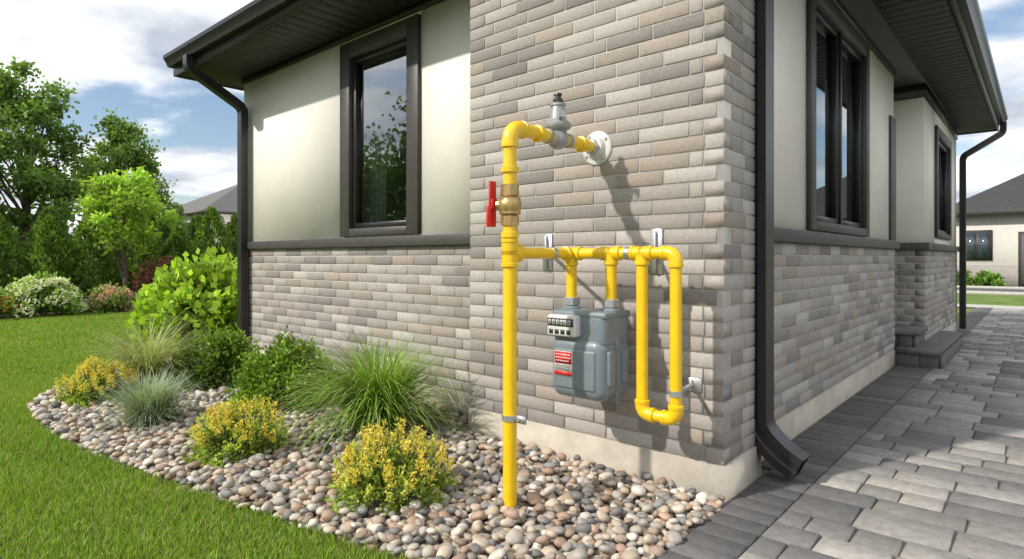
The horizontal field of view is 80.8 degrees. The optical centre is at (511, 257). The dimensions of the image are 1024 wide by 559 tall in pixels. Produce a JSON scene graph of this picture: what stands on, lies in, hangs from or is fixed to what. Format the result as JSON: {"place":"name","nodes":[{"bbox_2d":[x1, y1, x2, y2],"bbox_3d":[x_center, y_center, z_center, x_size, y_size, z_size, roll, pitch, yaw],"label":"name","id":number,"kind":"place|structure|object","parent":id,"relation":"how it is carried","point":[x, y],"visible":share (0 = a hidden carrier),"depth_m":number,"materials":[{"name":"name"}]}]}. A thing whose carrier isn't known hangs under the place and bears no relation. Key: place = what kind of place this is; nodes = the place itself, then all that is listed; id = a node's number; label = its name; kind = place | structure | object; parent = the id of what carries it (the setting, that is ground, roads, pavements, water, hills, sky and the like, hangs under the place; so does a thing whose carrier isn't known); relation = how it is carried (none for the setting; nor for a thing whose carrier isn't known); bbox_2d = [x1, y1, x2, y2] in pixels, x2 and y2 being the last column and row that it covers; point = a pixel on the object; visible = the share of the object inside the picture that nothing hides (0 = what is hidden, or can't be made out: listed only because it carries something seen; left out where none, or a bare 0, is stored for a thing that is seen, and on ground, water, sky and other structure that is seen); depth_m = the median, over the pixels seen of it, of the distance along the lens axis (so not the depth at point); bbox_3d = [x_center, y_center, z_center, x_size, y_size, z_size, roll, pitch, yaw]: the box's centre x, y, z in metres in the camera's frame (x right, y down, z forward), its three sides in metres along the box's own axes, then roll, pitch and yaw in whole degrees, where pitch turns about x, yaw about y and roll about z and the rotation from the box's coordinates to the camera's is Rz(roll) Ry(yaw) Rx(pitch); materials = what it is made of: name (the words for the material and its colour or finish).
{"place":"outdoors","nodes":[
{"label":"outdoors","id":0,"kind":"place"},
{"bbox_2d":[26,357,724,558],"bbox_3d":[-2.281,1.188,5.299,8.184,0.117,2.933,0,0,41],"label":"river pebbles","id":1,"kind":"object","parent":0,"point":[588,488],"visible":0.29,"depth_m":3.02,"materials":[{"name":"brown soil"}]},
{"bbox_2d":[48,355,137,407],"bbox_3d":[-3.451,1.008,5.001,0.638,0.408,0.641,0,0,41],"label":"yellow flower plant","id":2,"kind":"object","parent":1,"relation":"on","point":[80,389],"visible":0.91,"depth_m":4.89,"materials":[{"name":"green plant"}]},
{"bbox_2d":[63,310,220,401],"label":"ornamental grass","id":3,"kind":"object","parent":1,"relation":"on","point":[140,358],"depth_m":5.35,"materials":[{"name":"green plant"}]},
{"bbox_2d":[77,365,210,438],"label":"blue fescue grass","id":4,"kind":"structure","parent":1,"relation":"on","point":[152,404],"depth_m":4.24,"materials":[{"name":"plant"}]},
{"bbox_2d":[120,245,236,357],"bbox_3d":[-3.937,0.569,7.760,1.947,1.466,1.966,0,0,41],"label":"hydrangea bush","id":5,"kind":"object","parent":1,"relation":"on","point":[202,293],"visible":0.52,"depth_m":7.31,"materials":[{"name":"green plant"}]},
{"bbox_2d":[165,324,258,391],"bbox_3d":[-2.822,0.921,5.748,0.998,0.608,0.928,0,0,41],"label":"boxwood shrub","id":6,"kind":"object","parent":1,"relation":"on","point":[230,347],"visible":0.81,"depth_m":5.53,"materials":[{"name":"green plant"}]},
{"bbox_2d":[179,394,296,468],"bbox_3d":[-1.659,1.021,3.666,0.588,0.389,0.652,0,0,41],"label":"yellow flower plant","id":7,"kind":"object","parent":1,"relation":"on","point":[228,426],"visible":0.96,"depth_m":3.54,"materials":[{"name":"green plant"}]},
{"bbox_2d":[223,324,341,412],"bbox_3d":[-1.831,0.877,4.921,0.946,0.681,0.993,0,0,41],"label":"boxwood shrub","id":8,"kind":"object","parent":1,"relation":"on","point":[255,367],"visible":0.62,"depth_m":4.68,"materials":[{"name":"green plant"}]},
{"bbox_2d":[260,319,480,461],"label":"ornamental grass","id":9,"kind":"object","parent":1,"relation":"on","point":[371,394],"depth_m":3.96,"materials":[{"name":"green plant"}]},
{"bbox_2d":[324,417,460,516],"bbox_3d":[-0.599,1.013,2.985,0.628,0.405,0.653,0,0,41],"label":"yellow flower plant","id":10,"kind":"object","parent":1,"relation":"on","point":[400,468],"visible":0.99,"depth_m":2.89,"materials":[{"name":"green plant"}]},
{"bbox_2d":[501,121,683,507],"bbox_3d":[0.459,0.315,2.951,0.687,1.970,0.824,0,0,41],"label":"gas pipe","id":11,"kind":"object","parent":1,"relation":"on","point":[514,252],"visible":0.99,"depth_m":2.85,"materials":[{"name":"yellow metal"}]},
{"bbox_2d":[486,181,521,226],"bbox_3d":[-0.029,-0.260,2.889,0.160,0.220,0.116,0,0,41],"label":"shutoff valve","id":12,"kind":"object","parent":11,"relation":"attached to","point":[508,204],"visible":1,"depth_m":2.84,"materials":[{"name":"gold metal"}]},
{"bbox_2d":[502,413,525,424],"bbox_3d":[0.003,0.760,2.849,0.134,0.036,0.077,0,0,62],"label":"pipe clamp","id":13,"kind":"object","parent":11,"relation":"attached to","point":[517,418],"visible":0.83,"depth_m":2.84,"materials":[{"name":"metal"}]},
{"bbox_2d":[543,93,574,149],"bbox_3d":[0.242,-0.718,3.159,0.139,0.294,0.214,0,0,22],"label":"gas regulator","id":14,"kind":"object","parent":11,"relation":"on","point":[558,123],"visible":0.94,"depth_m":3.12,"materials":[{"name":"silver metal"}]},
{"bbox_2d":[548,297,630,401],"bbox_3d":[0.404,0.471,3.156,0.358,0.523,0.319,0,0,41],"label":"gas meter","id":15,"kind":"object","parent":11,"relation":"attached to","point":[590,354],"visible":0.99,"depth_m":3.05,"materials":[{"name":"grey paint"}]},
{"bbox_2d":[548,317,572,334],"bbox_3d":[0.247,0.350,3.087,0.162,0.080,0.002,0,0,41],"label":"index window","id":16,"kind":"structure","parent":15,"relation":"in","point":[571,320],"depth_m":3.08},
{"bbox_2d":[0,264,1023,558],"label":"ground","id":17,"kind":"structure","parent":0,"point":[992,300],"depth_m":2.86,"materials":[{"name":"green plant"}]},
{"bbox_2d":[1,194,101,266],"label":"distant trees","id":18,"kind":"object","parent":17,"relation":"on","point":[17,233],"depth_m":52.84,"materials":[{"name":"green plant"}]},
{"bbox_2d":[0,55,113,247],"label":"deciduous tree","id":19,"kind":"object","parent":17,"relation":"on","point":[32,182],"visible":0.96,"depth_m":19.60,"materials":[{"name":"green plant"}]},
{"bbox_2d":[0,307,130,317],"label":"mulch bed","id":20,"kind":"object","parent":17,"relation":"on","point":[48,313],"depth_m":13.23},
{"bbox_2d":[0,286,21,318],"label":"flowering shrub","id":21,"kind":"object","parent":20,"relation":"on","point":[5,306],"visible":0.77,"depth_m":11.87,"materials":[{"name":"green plant"}]},
{"bbox_2d":[0,270,89,318],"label":"white hydrangea","id":22,"kind":"object","parent":20,"relation":"on","point":[28,292],"visible":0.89,"depth_m":12.36,"materials":[{"name":"white plant"}]},
{"bbox_2d":[85,281,135,313],"bbox_3d":[-8.984,0.896,13.522,1.191,0.778,1.108,0,0,41],"label":"flowering shrub","id":23,"kind":"object","parent":20,"relation":"on","point":[109,298],"visible":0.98,"depth_m":13.24,"materials":[{"name":"pink plant"}]},
{"bbox_2d":[0,204,236,307],"bbox_3d":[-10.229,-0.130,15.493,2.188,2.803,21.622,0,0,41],"label":"evergreen hedge","id":24,"kind":"object","parent":20,"relation":"on","point":[25,263],"visible":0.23,"depth_m":14.84,"materials":[{"name":"green plant"}]},
{"bbox_2d":[71,167,186,292],"bbox_3d":[-9.100,-0.464,14.409,2.183,3.534,2.307,0,0,41],"label":"deciduous tree","id":25,"kind":"object","parent":20,"relation":"on","point":[122,198],"visible":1,"depth_m":13.92,"materials":[{"name":"green plant"}]},
{"bbox_2d":[126,254,173,300],"bbox_3d":[-8.516,0.569,14.585,1.542,1.383,1.447,0,0,41],"label":"purple leaf shrub","id":26,"kind":"object","parent":20,"relation":"on","point":[146,279],"visible":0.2,"depth_m":14.45,"materials":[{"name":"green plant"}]},
{"bbox_2d":[73,106,168,223],"bbox_3d":[-14.790,-2.163,22.458,3.232,6.935,3.153,0,0,-1],"label":"deciduous tree","id":27,"kind":"object","parent":17,"relation":"on","point":[119,149],"visible":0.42,"depth_m":22.34,"materials":[{"name":"green plant"}]},
{"bbox_2d":[149,176,188,259],"bbox_3d":[-19.560,-1.595,32.567,4.148,5.813,4.225,0,0,-15],"label":"deciduous tree","id":28,"kind":"object","parent":17,"relation":"on","point":[161,191],"visible":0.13,"depth_m":32.64,"materials":[{"name":"green plant"}]},
{"bbox_2d":[170,213,230,247],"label":"walls","id":29,"kind":"structure","parent":17,"relation":"on","point":[225,218],"depth_m":46.81,"materials":[{"name":"beige paint"}]},
{"bbox_2d":[178,210,235,216],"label":"eaves","id":30,"kind":"object","parent":29,"relation":"on","point":[203,212],"visible":0.17,"depth_m":46.30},
{"bbox_2d":[178,185,236,212],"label":"roof","id":31,"kind":"structure","parent":30,"relation":"on","point":[224,199],"depth_m":48.64,"materials":[{"name":"grey"}]},
{"bbox_2d":[250,320,957,504],"bbox_3d":[1.982,1.200,8.363,5.976,0.400,9.378,0,0,41],"label":"foundation","id":32,"kind":"object","parent":17,"relation":"on","point":[733,478],"visible":0.11,"depth_m":3.53,"materials":[{"name":"concrete"}]},
{"bbox_2d":[244,0,955,245],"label":"stucco walls","id":33,"kind":"structure","parent":32,"relation":"on","point":[294,150],"depth_m":6.02,"materials":[{"name":"beige paint"}]},
{"bbox_2d":[369,57,386,221],"bbox_3d":[-1.042,-1.075,5.473,0.840,1.750,0.050,0,0,41],"label":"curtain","id":34,"kind":"object","parent":33,"relation":"hanging from","point":[377,140],"visible":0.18,"depth_m":5.64,"materials":[{"name":"clear glass"}]},
{"bbox_2d":[340,14,420,236],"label":"trim","id":35,"kind":"structure","parent":33,"relation":"attached to","point":[408,29],"depth_m":5.14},
{"bbox_2d":[353,40,405,228],"bbox_3d":[-1.147,-1.060,5.355,0.836,1.576,0.075,0,0,41],"label":"sash","id":36,"kind":"object","parent":35,"relation":"attached to","point":[361,61],"visible":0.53,"depth_m":5.58,"materials":[{"name":"black metal"}]},
{"bbox_2d":[173,0,998,139],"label":"fascia","id":37,"kind":"structure","parent":33,"relation":"attached to","point":[900,93],"depth_m":5.94,"materials":[{"name":"black metal"}]},
{"bbox_2d":[183,53,248,350],"bbox_3d":[-3.285,-0.515,6.696,0.100,3.330,0.670,0,0,41],"label":"downspout","id":38,"kind":"object","parent":37,"relation":"attached to","point":[193,71],"visible":0.97,"depth_m":6.88,"materials":[{"name":"black metal"}]},
{"bbox_2d":[163,0,295,68],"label":"gutter","id":39,"kind":"object","parent":37,"relation":"attached to","point":[244,17],"visible":1,"depth_m":5.81,"materials":[{"name":"black metal"}]},
{"bbox_2d":[189,0,996,133],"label":"soffit","id":40,"kind":"structure","parent":37,"relation":"attached to","point":[868,16],"depth_m":6.40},
{"bbox_2d":[754,0,809,479],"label":"downspout","id":41,"kind":"object","parent":37,"relation":"attached to","point":[779,450],"visible":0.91,"depth_m":3.25,"materials":[{"name":"black metal"}]},
{"bbox_2d":[957,0,1007,124],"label":"gutter","id":42,"kind":"object","parent":37,"relation":"attached to","point":[970,11],"visible":0.91,"depth_m":6.42,"materials":[{"name":"black metal"}]},
{"bbox_2d":[959,122,1006,328],"bbox_3d":[7.621,-0.515,9.742,0.707,3.330,0.130,0,0,11],"label":"downspout","id":43,"kind":"object","parent":37,"relation":"attached to","point":[1000,133],"visible":1,"depth_m":9.75,"materials":[{"name":"black metal"}]},
{"bbox_2d":[806,0,869,236],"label":"trim","id":44,"kind":"structure","parent":33,"relation":"attached to","point":[833,15],"depth_m":4.62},
{"bbox_2d":[816,9,861,227],"bbox_3d":[2.692,-1.070,5.010,0.092,1.596,1.636,0,0,41],"label":"sash","id":45,"kind":"object","parent":44,"relation":"attached to","point":[837,42],"visible":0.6,"depth_m":4.97,"materials":[{"name":"black metal"}]},
{"bbox_2d":[842,49,854,221],"bbox_3d":[2.681,-1.070,5.020,0.001,1.496,1.540,0,0,41],"label":"glass pane","id":46,"kind":"object","parent":45,"relation":"attached to","point":[848,138],"visible":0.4,"depth_m":5.40,"materials":[{"name":"clear"}]},
{"bbox_2d":[934,125,951,239],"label":"trim","id":47,"kind":"structure","parent":33,"relation":"attached to","point":[942,138],"depth_m":8.23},
{"bbox_2d":[939,141,946,233],"bbox_3d":[6.074,-0.985,8.573,0.075,1.286,1.356,0,0,41],"label":"sash","id":48,"kind":"object","parent":47,"relation":"attached to","point":[942,148],"visible":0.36,"depth_m":9.03,"materials":[{"name":"black metal"}]},
{"bbox_2d":[939,149,943,230],"bbox_3d":[6.069,-0.985,8.578,0.001,1.186,1.260,0,0,41],"label":"glass pane","id":49,"kind":"object","parent":48,"relation":"attached to","point":[941,190],"visible":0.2,"depth_m":8.87,"materials":[{"name":"black"}]},
{"bbox_2d":[249,0,956,464],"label":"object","id":50,"kind":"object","parent":32,"relation":"on","point":[723,234],"visible":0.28,"depth_m":3.49,"materials":[{"name":"grey brick"}]},
{"bbox_2d":[249,0,956,464],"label":"brickwork","id":51,"kind":"object","parent":50,"relation":"attached to","point":[435,266],"visible":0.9,"depth_m":3.66,"materials":[{"name":"brick"}]},
{"bbox_2d":[543,234,558,269],"bbox_3d":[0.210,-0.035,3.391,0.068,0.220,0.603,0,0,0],"label":"pipe bracket","id":52,"kind":"object","parent":51,"relation":"attached to","point":[547,243],"visible":0.73,"depth_m":3.65,"materials":[{"name":"metal"}]},
{"bbox_2d":[583,131,611,165],"bbox_3d":[0.464,-0.626,3.410,0.196,0.196,0.078,0,0,41],"label":"wall flange","id":53,"kind":"object","parent":51,"relation":"attached to","point":[600,153],"depth_m":3.39,"materials":[{"name":"metal"}]},
{"bbox_2d":[623,228,662,273],"bbox_3d":[0.673,-0.035,3.083,0.074,0.240,0.284,0,0,41],"label":"pipe bracket","id":54,"kind":"object","parent":51,"relation":"attached to","point":[656,240],"visible":0.73,"depth_m":3.17,"materials":[{"name":"metal"}]},
{"bbox_2d":[247,227,959,251],"bbox_3d":[2.679,-0.143,6.214,4.943,0.085,10.957,0,0,75],"label":"sill band","id":55,"kind":"object","parent":50,"relation":"attached to","point":[783,235],"visible":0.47,"depth_m":5.21,"materials":[{"name":"grey stone"}]},
{"bbox_2d":[889,115,895,240],"bbox_3d":[4.131,-0.868,6.709,0.212,1.364,0.292,0,0,41],"label":"corner board","id":56,"kind":"object","parent":55,"relation":"on","point":[892,178],"visible":0.32,"depth_m":6.58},
{"bbox_2d":[669,376,701,397],"bbox_3d":[0.830,0.640,2.944,0.100,0.070,0.286,0,0,38],"label":"pipe bracket","id":57,"kind":"object","parent":50,"relation":"attached to","point":[692,384],"visible":0.9,"depth_m":3.02,"materials":[{"name":"metal"}]},
{"bbox_2d":[957,270,975,285],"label":"green shrub","id":58,"kind":"object","parent":17,"relation":"on","point":[968,279],"visible":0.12,"depth_m":25.26,"materials":[{"name":"green plant"}]},
{"bbox_2d":[957,265,1017,286],"bbox_3d":[26.931,0.800,26.104,11.980,1.000,9.080,0,0,41],"label":"brick base","id":59,"kind":"object","parent":17,"relation":"on","point":[1009,273],"depth_m":25.47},
{"bbox_2d":[970,269,1006,285],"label":"green shrub","id":60,"kind":"object","parent":17,"relation":"on","point":[985,277],"visible":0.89,"depth_m":24.80,"materials":[{"name":"green plant"}]},
{"bbox_2d":[956,214,1023,264],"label":"walls","id":61,"kind":"structure","parent":17,"relation":"on","point":[1005,228],"depth_m":25.59,"materials":[{"name":"beige paint"}]},
{"bbox_2d":[966,230,991,259],"bbox_3d":[20.147,-0.550,26.057,1.000,1.300,0.059,0,0,41],"label":"window frame","id":62,"kind":"object","parent":61,"relation":"attached to","point":[977,243],"visible":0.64,"depth_m":26.01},
{"bbox_2d":[966,232,988,257],"bbox_3d":[20.120,-0.550,26.027,0.800,1.100,0.019,0,0,41],"label":"window","id":63,"kind":"structure","parent":62,"relation":"in","point":[983,245],"depth_m":25.97,"materials":[{"name":"glass"}]},
{"bbox_2d":[956,208,1023,215],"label":"eaves","id":64,"kind":"object","parent":61,"relation":"on","point":[996,211],"depth_m":25.33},
{"bbox_2d":[956,174,1023,210],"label":"roof","id":65,"kind":"structure","parent":64,"relation":"on","point":[1008,194],"depth_m":26.04,"materials":[{"name":"grey"}]},
{"bbox_2d":[1018,232,1023,286],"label":"garage door frame","id":66,"kind":"object","parent":61,"relation":"attached to","point":[1019,260],"visible":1,"depth_m":25.11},
{"bbox_2d":[0,0,1023,259],"label":"sky","id":67,"kind":"structure","parent":0,"point":[114,50],"materials":[{"name":"blue"}]},
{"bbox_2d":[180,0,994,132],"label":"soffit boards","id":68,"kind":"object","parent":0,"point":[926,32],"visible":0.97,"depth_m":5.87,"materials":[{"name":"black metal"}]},
{"bbox_2d":[657,307,1023,558],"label":"paver driveway","id":69,"kind":"structure","parent":0,"point":[909,462],"depth_m":3.26,"materials":[{"name":"grey stone"}]},
{"bbox_2d":[894,324,962,368],"bbox_3d":[4.850,1.017,7.734,1.350,0.406,2.300,0,0,41],"label":"porch step","id":70,"kind":"object","parent":69,"relation":"on","point":[940,349],"visible":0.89,"depth_m":6.78,"materials":[{"name":"stone"}]},
{"bbox_2d":[957,304,1023,308],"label":"sidewalk","id":71,"kind":"structure","parent":0,"point":[995,306],"depth_m":14.97,"materials":[{"name":"concrete"}]},
{"bbox_2d":[957,288,1023,291],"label":"road","id":72,"kind":"structure","parent":0,"point":[1000,290],"depth_m":23.12,"materials":[{"name":"concrete"}]},
{"bbox_2d":[957,285,1023,295],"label":"road kerb","id":73,"kind":"structure","parent":72,"relation":"on","point":[996,292],"depth_m":20.43,"materials":[{"name":"concrete"}]},
{"bbox_2d":[1021,234,1023,283],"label":"garage door","id":74,"kind":"structure","parent":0,"point":[1022,258],"depth_m":25.03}
]}

